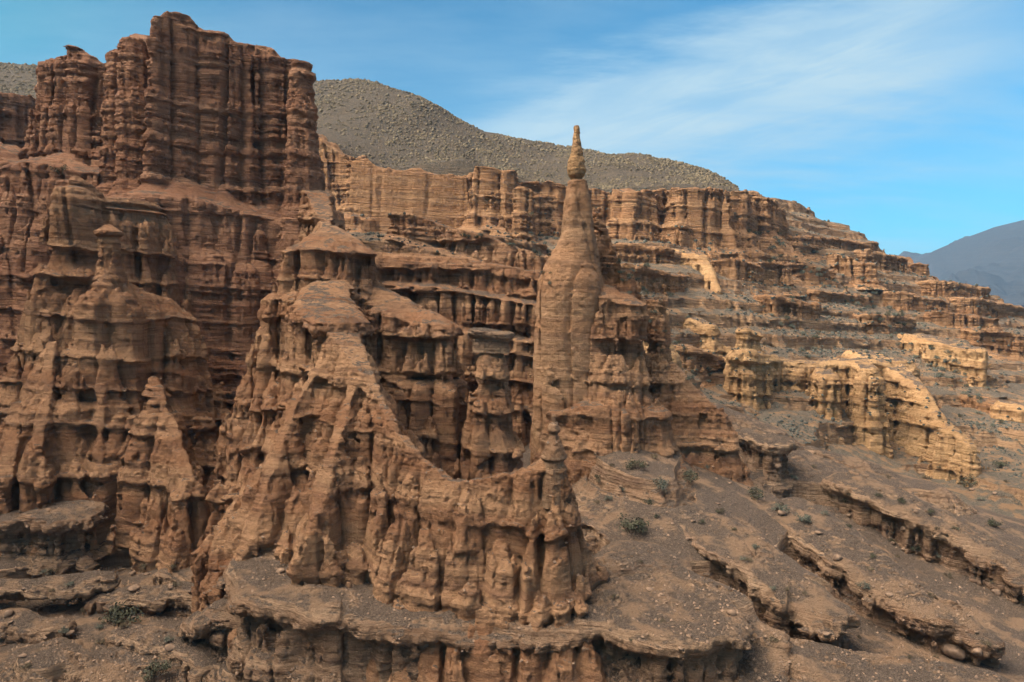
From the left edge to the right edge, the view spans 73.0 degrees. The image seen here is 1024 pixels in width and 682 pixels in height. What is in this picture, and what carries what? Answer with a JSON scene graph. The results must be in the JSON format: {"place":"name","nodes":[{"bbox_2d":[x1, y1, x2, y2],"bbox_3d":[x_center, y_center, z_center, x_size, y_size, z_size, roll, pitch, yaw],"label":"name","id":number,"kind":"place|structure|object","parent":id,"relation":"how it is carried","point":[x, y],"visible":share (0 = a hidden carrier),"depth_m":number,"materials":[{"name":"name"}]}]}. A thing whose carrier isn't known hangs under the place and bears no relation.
{"place":"outdoors","nodes":[
{"label":"outdoors","id":0,"kind":"place"},
{"bbox_2d":[0,142,20,306],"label":"cliff","id":1,"kind":"structure","parent":0,"point":[8,154],"depth_m":107.17,"materials":[{"name":"red stone"}]},
{"bbox_2d":[0,92,35,148],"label":"cliff","id":2,"kind":"structure","parent":0,"point":[14,113],"depth_m":124.45,"materials":[{"name":"red stone"}]},
{"bbox_2d":[0,44,105,386],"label":"rock tower","id":3,"kind":"structure","parent":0,"point":[65,123],"depth_m":99.68,"materials":[{"name":"red stone"}]},
{"bbox_2d":[50,165,68,174],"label":"shrub","id":4,"kind":"object","parent":3,"relation":"on","point":[57,171],"visible":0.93,"depth_m":97.24,"materials":[{"name":"green plant"}]},
{"bbox_2d":[0,176,231,573],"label":"rock buttress","id":5,"kind":"object","parent":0,"point":[106,320],"visible":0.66,"depth_m":69.54,"materials":[{"name":"brown stone"}]},
{"bbox_2d":[139,563,146,570],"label":"shrub","id":6,"kind":"object","parent":5,"relation":"on","point":[143,567],"visible":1,"depth_m":61.32,"materials":[{"name":"green plant"}]},
{"bbox_2d":[0,443,600,681],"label":"gully floor","id":7,"kind":"structure","parent":0,"point":[117,563],"depth_m":49.89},
{"bbox_2d":[19,662,31,669],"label":"shrub","id":8,"kind":"object","parent":7,"relation":"on","point":[27,664],"visible":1,"depth_m":44.70,"materials":[{"name":"green plant"}]},
{"bbox_2d":[0,608,77,646],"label":"rock ledge","id":9,"kind":"object","parent":7,"relation":"on","point":[13,633],"visible":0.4,"depth_m":51.30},
{"bbox_2d":[3,610,13,617],"bbox_3d":[-37.970,20.564,52.246,0.670,0.618,0.716,-1,3,-16],"label":"boulder","id":10,"kind":"object","parent":9,"relation":"on","point":[8,613],"visible":1,"depth_m":51.97,"materials":[{"name":"stone"}]},
{"bbox_2d":[57,626,69,633],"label":"shrub","id":11,"kind":"object","parent":9,"relation":"on","point":[64,629],"visible":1,"depth_m":51.11,"materials":[{"name":"green plant"}]},
{"bbox_2d":[65,630,74,635],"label":"boulder","id":12,"kind":"object","parent":9,"relation":"on","point":[70,632],"visible":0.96,"depth_m":51.37,"materials":[{"name":"stone"}]},
{"bbox_2d":[0,637,91,669],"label":"rock ledge","id":13,"kind":"object","parent":7,"relation":"on","point":[64,642],"visible":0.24,"depth_m":48.62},
{"bbox_2d":[0,500,108,578],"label":"rock ledge","id":14,"kind":"object","parent":7,"relation":"on","point":[43,524],"visible":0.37,"depth_m":61.09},
{"bbox_2d":[0,570,120,611],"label":"rock ledge","id":15,"kind":"object","parent":7,"relation":"on","point":[97,581],"visible":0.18,"depth_m":56.42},
{"bbox_2d":[65,598,81,605],"bbox_3d":[-36.532,21.007,58.660,2.497,2.039,3.091,2,3,41],"label":"shrub","id":16,"kind":"object","parent":7,"relation":"on","point":[68,601],"visible":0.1,"depth_m":57.52,"materials":[{"name":"green plant"}]},
{"bbox_2d":[93,638,104,644],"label":"shrub","id":17,"kind":"object","parent":7,"relation":"on","point":[99,641],"visible":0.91,"depth_m":51.04,"materials":[{"name":"green plant"}]},
{"bbox_2d":[98,601,143,626],"bbox_3d":[-30.442,21.348,54.337,3.284,2.060,2.653,2,3,38],"label":"shrub","id":18,"kind":"object","parent":7,"relation":"on","point":[115,608],"visible":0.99,"depth_m":54.26,"materials":[{"name":"green plant"}]},
{"bbox_2d":[82,581,193,619],"bbox_3d":[-29.366,26.602,56.885,13.599,13.941,6.751,0,2,0],"label":"rock ledge","id":19,"kind":"object","parent":7,"relation":"on","point":[174,601],"visible":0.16,"depth_m":55.81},
{"bbox_2d":[128,585,139,591],"bbox_3d":[-30.770,20.113,56.316,0.766,0.372,0.825,1,3,19],"label":"boulder","id":20,"kind":"object","parent":19,"relation":"on","point":[133,588],"visible":1,"depth_m":56.12,"materials":[{"name":"stone"}]},
{"bbox_2d":[139,658,171,681],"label":"shrub","id":21,"kind":"object","parent":7,"relation":"on","point":[150,672],"visible":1,"depth_m":46.76,"materials":[{"name":"green plant"}]},
{"bbox_2d":[104,624,222,681],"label":"rock ledge","id":22,"kind":"object","parent":7,"relation":"on","point":[194,672],"visible":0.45,"depth_m":48.98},
{"bbox_2d":[119,622,130,627],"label":"shrub","id":23,"kind":"object","parent":22,"relation":"on","point":[125,625],"visible":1,"depth_m":51.18,"materials":[{"name":"green plant"}]},
{"bbox_2d":[163,636,175,642],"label":"shrub","id":24,"kind":"object","parent":22,"relation":"on","point":[167,640],"visible":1,"depth_m":49.38,"materials":[{"name":"green plant"}]},
{"bbox_2d":[165,643,174,651],"bbox_3d":[-24.146,21.657,48.945,0.774,0.385,0.797,5,9,-32],"label":"boulder","id":25,"kind":"object","parent":22,"relation":"on","point":[169,647],"visible":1,"depth_m":48.76,"materials":[{"name":"stone"}]},
{"bbox_2d":[177,594,239,661],"bbox_3d":[-19.931,25.925,49.561,10.184,15.924,7.419,0,2,0],"label":"rock ledge","id":26,"kind":"object","parent":7,"relation":"on","point":[191,628],"visible":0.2,"depth_m":47.47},
{"bbox_2d":[96,11,325,412],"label":"rock tower","id":27,"kind":"structure","parent":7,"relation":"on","point":[210,146],"depth_m":94.33,"materials":[{"name":"red stone"}]},
{"bbox_2d":[190,332,608,681],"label":"rock ridge","id":28,"kind":"object","parent":7,"relation":"on","point":[284,494],"visible":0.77,"depth_m":46.34,"materials":[{"name":"brown stone"}]},
{"bbox_2d":[541,414,566,508],"bbox_3d":[2.773,7.934,46.004,1.731,6.179,1.656,-2,3,-41],"label":"hoodoo","id":29,"kind":"object","parent":28,"relation":"on","point":[553,455],"visible":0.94,"depth_m":45.41,"materials":[{"name":"stone"}]},
{"bbox_2d":[205,189,467,538],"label":"rock massif","id":30,"kind":"structure","parent":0,"point":[327,280],"depth_m":68.48,"materials":[{"name":"brown stone"}]},
{"bbox_2d":[318,134,385,233],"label":"cliff","id":31,"kind":"structure","parent":0,"point":[336,160],"depth_m":201.63,"materials":[{"name":"orange stone"}]},
{"bbox_2d":[0,64,736,233],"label":"hill","id":32,"kind":"structure","parent":0,"point":[461,166],"depth_m":251.24,"materials":[{"name":"soil"}]},
{"bbox_2d":[0,62,739,190],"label":"tuft scrub","id":33,"kind":"object","parent":32,"relation":"on","point":[669,162],"visible":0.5,"depth_m":261.39,"materials":[{"name":"green plant"}]},
{"bbox_2d":[349,158,468,232],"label":"cliff","id":34,"kind":"structure","parent":0,"point":[378,194],"depth_m":199.29,"materials":[{"name":"orange stone"}]},
{"bbox_2d":[375,212,548,449],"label":"cliff","id":35,"kind":"structure","parent":0,"point":[484,281],"depth_m":92.81,"materials":[{"name":"brown stone"}]},
{"bbox_2d":[452,327,525,480],"bbox_3d":[-1.911,9.909,66.504,9.561,22.460,9.418,0,2,0],"label":"hoodoo","id":36,"kind":"object","parent":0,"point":[493,446],"visible":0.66,"depth_m":64.96,"materials":[{"name":"brown stone"}]},
{"bbox_2d":[0,0,1023,254],"label":"sky","id":37,"kind":"structure","parent":0,"point":[899,123],"materials":[{"name":"blue"}]},
{"bbox_2d":[454,172,611,236],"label":"cliff","id":38,"kind":"structure","parent":0,"point":[548,198],"depth_m":203.47,"materials":[{"name":"orange stone"}]},
{"bbox_2d":[347,198,1023,518],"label":"terraces","id":39,"kind":"object","parent":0,"point":[693,300],"visible":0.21,"depth_m":157.93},
{"bbox_2d":[456,166,540,239],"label":"rock buttress","id":40,"kind":"object","parent":39,"relation":"on","point":[490,191],"visible":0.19,"depth_m":193.50,"materials":[{"name":"orange stone"}]},
{"bbox_2d":[477,232,547,254],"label":"rock ledge","id":41,"kind":"object","parent":39,"relation":"on","point":[530,246],"visible":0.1,"depth_m":157.52,"materials":[{"name":"orange stone"}]},
{"bbox_2d":[505,186,535,241],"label":"rock buttress","id":42,"kind":"object","parent":39,"relation":"on","point":[523,222],"visible":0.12,"depth_m":189.62,"materials":[{"name":"orange stone"}]},
{"bbox_2d":[550,223,607,237],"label":"rock ledge","id":43,"kind":"object","parent":39,"relation":"on","point":[553,226],"visible":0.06,"depth_m":201.62,"materials":[{"name":"orange stone"}]},
{"bbox_2d":[607,188,660,241],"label":"rock buttress","id":44,"kind":"object","parent":39,"relation":"on","point":[633,212],"visible":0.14,"depth_m":194.62,"materials":[{"name":"orange stone"}]},
{"bbox_2d":[613,242,675,263],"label":"rock ledge","id":45,"kind":"object","parent":39,"relation":"on","point":[637,253],"visible":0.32,"depth_m":170.33,"materials":[{"name":"orange stone"}]},
{"bbox_2d":[620,262,686,307],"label":"rock ledge","id":46,"kind":"object","parent":39,"relation":"on","point":[656,280],"visible":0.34,"depth_m":154.66,"materials":[{"name":"orange stone"}]},
{"bbox_2d":[643,341,687,373],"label":"rock ledge","id":47,"kind":"object","parent":39,"relation":"on","point":[675,355],"visible":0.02,"depth_m":115.65,"materials":[{"name":"stone"}]},
{"bbox_2d":[345,187,1023,477],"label":"scrub","id":48,"kind":"object","parent":39,"relation":"on","point":[792,429],"visible":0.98,"depth_m":159.06,"materials":[{"name":"green plant"}]},
{"bbox_2d":[672,248,722,293],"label":"rock fin","id":49,"kind":"object","parent":39,"relation":"on","point":[701,263],"visible":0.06,"depth_m":169.94,"materials":[{"name":"stone"}]},
{"bbox_2d":[672,343,724,387],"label":"rock ledge","id":50,"kind":"object","parent":39,"relation":"on","point":[705,359],"visible":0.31,"depth_m":134.75,"materials":[{"name":"orange stone"}]},
{"bbox_2d":[683,317,730,356],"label":"rock outcrop","id":51,"kind":"object","parent":39,"relation":"on","point":[706,330],"visible":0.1,"depth_m":145.37,"materials":[{"name":"stone"}]},
{"bbox_2d":[660,187,789,296],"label":"rock buttress","id":52,"kind":"object","parent":39,"relation":"on","point":[703,216],"visible":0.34,"depth_m":192.15,"materials":[{"name":"orange stone"}]},
{"bbox_2d":[723,348,787,410],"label":"rock fin","id":53,"kind":"object","parent":39,"relation":"on","point":[753,384],"visible":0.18,"depth_m":133.35,"materials":[{"name":"stone"}]},
{"bbox_2d":[734,327,765,352],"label":"knob","id":54,"kind":"object","parent":53,"relation":"on","point":[747,338],"visible":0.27,"depth_m":137.34,"materials":[{"name":"stone"}]},
{"bbox_2d":[710,259,804,296],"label":"rock ledge","id":55,"kind":"object","parent":39,"relation":"on","point":[773,273],"visible":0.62,"depth_m":178.69,"materials":[{"name":"orange stone"}]},
{"bbox_2d":[727,189,807,300],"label":"rock buttress","id":56,"kind":"object","parent":39,"relation":"on","point":[739,207],"visible":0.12,"depth_m":202.62,"materials":[{"name":"orange stone"}]},
{"bbox_2d":[748,190,810,263],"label":"rock tower","id":57,"kind":"structure","parent":39,"relation":"on","point":[771,218],"depth_m":218.62,"materials":[{"name":"orange stone"}]},
{"bbox_2d":[753,294,821,330],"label":"rock ledge","id":58,"kind":"object","parent":39,"relation":"on","point":[779,305],"visible":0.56,"depth_m":167.28,"materials":[{"name":"orange stone"}]},
{"bbox_2d":[777,260,838,287],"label":"rock ledge","id":59,"kind":"object","parent":39,"relation":"on","point":[807,278],"visible":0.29,"depth_m":206.37,"materials":[{"name":"orange stone"}]},
{"bbox_2d":[805,367,842,421],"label":"rock fin","id":60,"kind":"object","parent":39,"relation":"on","point":[829,387],"visible":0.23,"depth_m":133.82,"materials":[{"name":"stone"}]},
{"bbox_2d":[785,235,878,262],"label":"rock ledge","id":61,"kind":"object","parent":39,"relation":"on","point":[816,243],"visible":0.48,"depth_m":229.70,"materials":[{"name":"orange stone"}]},
{"bbox_2d":[806,288,872,306],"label":"rock ledge","id":62,"kind":"object","parent":39,"relation":"on","point":[825,297],"visible":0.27,"depth_m":193.96,"materials":[{"name":"orange stone"}]},
{"bbox_2d":[827,253,887,290],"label":"rock ledge","id":63,"kind":"object","parent":39,"relation":"on","point":[849,266],"visible":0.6,"depth_m":216.51,"materials":[{"name":"orange stone"}]},
{"bbox_2d":[845,357,893,458],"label":"rock fin","id":64,"kind":"object","parent":39,"relation":"on","point":[869,432],"visible":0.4,"depth_m":132.51,"materials":[{"name":"stone"}]},
{"bbox_2d":[850,248,908,279],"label":"rock ledge","id":65,"kind":"object","parent":39,"relation":"on","point":[883,260],"visible":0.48,"depth_m":240.27,"materials":[{"name":"orange stone"}]},
{"bbox_2d":[852,312,916,349],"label":"rock ledge","id":66,"kind":"object","parent":39,"relation":"on","point":[870,328],"visible":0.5,"depth_m":187.23,"materials":[{"name":"orange stone"}]},
{"bbox_2d":[878,291,949,311],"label":"rock ledge","id":67,"kind":"object","parent":39,"relation":"on","point":[901,300],"visible":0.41,"depth_m":213.92,"materials":[{"name":"orange stone"}]},
{"bbox_2d":[841,349,988,486],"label":"rock fin","id":68,"kind":"object","parent":39,"relation":"on","point":[953,454],"visible":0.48,"depth_m":131.83,"materials":[{"name":"stone"}]},
{"bbox_2d":[897,333,992,389],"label":"rock fin","id":69,"kind":"object","parent":39,"relation":"on","point":[974,365],"visible":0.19,"depth_m":170.50,"materials":[{"name":"stone"}]},
{"bbox_2d":[915,279,990,299],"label":"rock ledge","id":70,"kind":"object","parent":39,"relation":"on","point":[937,288],"visible":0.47,"depth_m":235.40,"materials":[{"name":"orange stone"}]},
{"bbox_2d":[922,310,1002,337],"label":"rock ledge","id":71,"kind":"object","parent":39,"relation":"on","point":[947,319],"visible":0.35,"depth_m":206.65,"materials":[{"name":"orange stone"}]},
{"bbox_2d":[960,473,979,485],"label":"shrub","id":72,"kind":"object","parent":39,"relation":"on","point":[967,482],"visible":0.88,"depth_m":120.65,"materials":[{"name":"green plant"}]},
{"bbox_2d":[959,393,995,413],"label":"rock ledge","id":73,"kind":"object","parent":39,"relation":"on","point":[972,402],"visible":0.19,"depth_m":157.36,"materials":[{"name":"orange stone"}]},
{"bbox_2d":[946,297,1023,318],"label":"rock ledge","id":74,"kind":"object","parent":39,"relation":"on","point":[987,307],"visible":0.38,"depth_m":230.32,"materials":[{"name":"orange stone"}]},
{"bbox_2d":[960,327,1023,370],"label":"rock ledge","id":75,"kind":"object","parent":39,"relation":"on","point":[999,349],"visible":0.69,"depth_m":198.71,"materials":[{"name":"orange stone"}]},
{"bbox_2d":[991,460,1008,467],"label":"shrub","id":76,"kind":"object","parent":39,"relation":"on","point":[1000,464],"visible":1,"depth_m":123.91,"materials":[{"name":"green plant"}]},
{"bbox_2d":[986,400,1023,422],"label":"rock fin","id":77,"kind":"object","parent":39,"relation":"on","point":[1001,409],"visible":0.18,"depth_m":149.04,"materials":[{"name":"stone"}]},
{"bbox_2d":[652,188,811,300],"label":"cliff","id":78,"kind":"structure","parent":0,"point":[752,224],"depth_m":203.29,"materials":[{"name":"orange stone"}]},
{"bbox_2d":[572,404,1023,681],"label":"slope","id":79,"kind":"structure","parent":0,"point":[636,484],"depth_m":63.42,"materials":[{"name":"soil"}]},
{"bbox_2d":[208,552,752,681],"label":"rock ledge","id":80,"kind":"object","parent":79,"relation":"on","point":[343,640],"visible":0.66,"depth_m":42.98,"materials":[{"name":"stone"}]},
{"bbox_2d":[276,567,284,573],"bbox_3d":[-16.108,15.959,48.118,0.724,0.292,0.632,-13,12,11],"label":"boulder","id":81,"kind":"object","parent":80,"relation":"on","point":[280,570],"visible":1,"depth_m":47.94,"materials":[{"name":"stone"}]},
{"bbox_2d":[727,609,735,615],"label":"boulder","id":82,"kind":"object","parent":80,"relation":"on","point":[731,612],"visible":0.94,"depth_m":43.89,"materials":[{"name":"stone"}]},
{"bbox_2d":[0,367,1023,681],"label":"rubble","id":83,"kind":"object","parent":79,"relation":"on","point":[568,601],"visible":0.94,"depth_m":48.64,"materials":[{"name":"stone"}]},
{"bbox_2d":[616,513,648,535],"bbox_3d":[9.880,15.034,56.582,2.699,1.595,2.987,0,3,10],"label":"shrub","id":84,"kind":"object","parent":79,"relation":"on","point":[631,526],"visible":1,"depth_m":56.33,"materials":[{"name":"green plant"}]},
{"bbox_2d":[625,458,647,469],"bbox_3d":[11.492,11.232,63.664,2.199,1.194,1.776,0,3,10],"label":"shrub","id":85,"kind":"object","parent":79,"relation":"on","point":[634,463],"visible":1,"depth_m":63.38,"materials":[{"name":"green plant"}]},
{"bbox_2d":[530,179,753,486],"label":"rock spire","id":86,"kind":"object","parent":79,"relation":"on","point":[593,331],"visible":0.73,"depth_m":71.94,"materials":[{"name":"stone"}]},
{"bbox_2d":[567,125,585,179],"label":"balanced rock","id":87,"kind":"object","parent":86,"relation":"on","point":[576,168],"visible":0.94,"depth_m":73.69,"materials":[{"name":"stone"}]},
{"bbox_2d":[653,476,669,490],"bbox_3d":[13.145,12.488,61.057,1.678,1.329,2.114,0,2,-5],"label":"shrub","id":88,"kind":"object","parent":79,"relation":"on","point":[663,483],"visible":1,"depth_m":60.67,"materials":[{"name":"green plant"}]},
{"bbox_2d":[681,469,699,482],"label":"shrub","id":89,"kind":"object","parent":79,"relation":"on","point":[686,473],"visible":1,"depth_m":66.03,"materials":[{"name":"green plant"}]},
{"bbox_2d":[592,540,796,681],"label":"rock ledge","id":90,"kind":"object","parent":79,"relation":"on","point":[783,646],"visible":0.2,"depth_m":47.37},
{"bbox_2d":[714,404,769,431],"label":"rock ledge","id":91,"kind":"object","parent":79,"relation":"on","point":[747,423],"visible":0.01,"depth_m":85.36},
{"bbox_2d":[747,486,765,499],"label":"shrub","id":92,"kind":"object","parent":79,"relation":"on","point":[754,490],"visible":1,"depth_m":67.74,"materials":[{"name":"green plant"}]},
{"bbox_2d":[675,499,860,648],"bbox_3d":[17.835,23.782,56.781,9.609,19.584,23.976,-1,3,-25],"label":"rock ledge","id":93,"kind":"object","parent":79,"relation":"on","point":[777,608],"visible":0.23,"depth_m":50.91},
{"bbox_2d":[738,427,798,497],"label":"rock outcrop","id":94,"kind":"object","parent":79,"relation":"on","point":[761,449],"visible":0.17,"depth_m":79.91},
{"bbox_2d":[802,445,905,478],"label":"rock ledge","id":95,"kind":"object","parent":79,"relation":"on","point":[860,464],"visible":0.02,"depth_m":86.66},
{"bbox_2d":[763,497,1005,667],"bbox_3d":[29.354,24.597,59.577,11.079,17.714,26.165,-1,3,-16],"label":"rock ledge","id":96,"kind":"object","parent":79,"relation":"on","point":[842,577],"visible":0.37,"depth_m":55.11,"materials":[{"name":"stone"}]},
{"bbox_2d":[771,501,789,511],"bbox_3d":[25.229,15.524,64.731,1.390,1.118,1.720,-1,3,-25],"label":"shrub","id":97,"kind":"object","parent":96,"relation":"on","point":[778,506],"visible":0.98,"depth_m":64.73,"materials":[{"name":"green plant"}]},
{"bbox_2d":[777,510,786,515],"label":"boulder","id":98,"kind":"object","parent":96,"relation":"on","point":[781,512],"visible":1,"depth_m":64.07,"materials":[{"name":"stone"}]},
{"bbox_2d":[794,512,811,523],"bbox_3d":[26.547,16.097,62.818,1.496,1.080,1.656,0,2,-5],"label":"shrub","id":99,"kind":"object","parent":96,"relation":"on","point":[807,517],"visible":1,"depth_m":62.74,"materials":[{"name":"green plant"}]},
{"bbox_2d":[833,554,842,560],"bbox_3d":[26.808,17.831,56.845,0.725,0.626,0.697,-1,3,-14],"label":"boulder","id":100,"kind":"object","parent":96,"relation":"on","point":[836,557],"visible":1,"depth_m":56.63,"materials":[{"name":"stone"}]},
{"bbox_2d":[855,581,871,589],"bbox_3d":[27.712,19.172,54.470,0.991,0.750,1.248,-2,3,-37],"label":"shrub","id":101,"kind":"object","parent":96,"relation":"on","point":[865,583],"visible":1,"depth_m":54.37,"materials":[{"name":"green plant"}]},
{"bbox_2d":[940,643,966,659],"bbox_3d":[32.560,22.788,51.066,1.670,1.109,1.775,3,-7,31],"label":"boulder","id":102,"kind":"object","parent":96,"relation":"on","point":[955,652],"visible":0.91,"depth_m":50.51,"materials":[{"name":"stone"}]},
{"bbox_2d":[972,648,982,655],"bbox_3d":[33.279,22.212,49.454,0.643,0.517,0.584,-1,3,-21],"label":"boulder","id":103,"kind":"object","parent":96,"relation":"on","point":[978,651],"visible":1,"depth_m":49.31,"materials":[{"name":"stone"}]},
{"bbox_2d":[789,638,1009,681],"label":"rock ledge","id":104,"kind":"object","parent":79,"relation":"on","point":[813,668],"visible":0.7,"depth_m":42.90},
{"bbox_2d":[820,469,1023,603],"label":"rock ledge","id":105,"kind":"object","parent":79,"relation":"on","point":[866,506],"visible":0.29,"depth_m":69.74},
{"bbox_2d":[991,589,1000,596],"bbox_3d":[45.308,23.536,64.755,0.850,0.666,0.774,1,3,18],"label":"boulder","id":106,"kind":"object","parent":105,"relation":"on","point":[996,592],"visible":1,"depth_m":64.52,"materials":[{"name":"stone"}]},
{"bbox_2d":[987,517,1002,526],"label":"shrub","id":107,"kind":"object","parent":79,"relation":"on","point":[991,523],"visible":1,"depth_m":77.92,"materials":[{"name":"green plant"}]},
{"bbox_2d":[721,356,922,409],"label":"cliff","id":108,"kind":"structure","parent":0,"point":[799,372],"depth_m":142.13,"materials":[{"name":"stone"}]},
{"bbox_2d":[906,257,938,280],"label":"cliff","id":109,"kind":"structure","parent":0,"point":[919,268],"depth_m":256.56,"materials":[{"name":"orange stone"}]},
{"bbox_2d":[898,220,1023,306],"bbox_3d":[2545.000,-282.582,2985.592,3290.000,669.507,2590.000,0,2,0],"label":"mountain","id":110,"kind":"structure","parent":0,"point":[992,258],"depth_m":2753.37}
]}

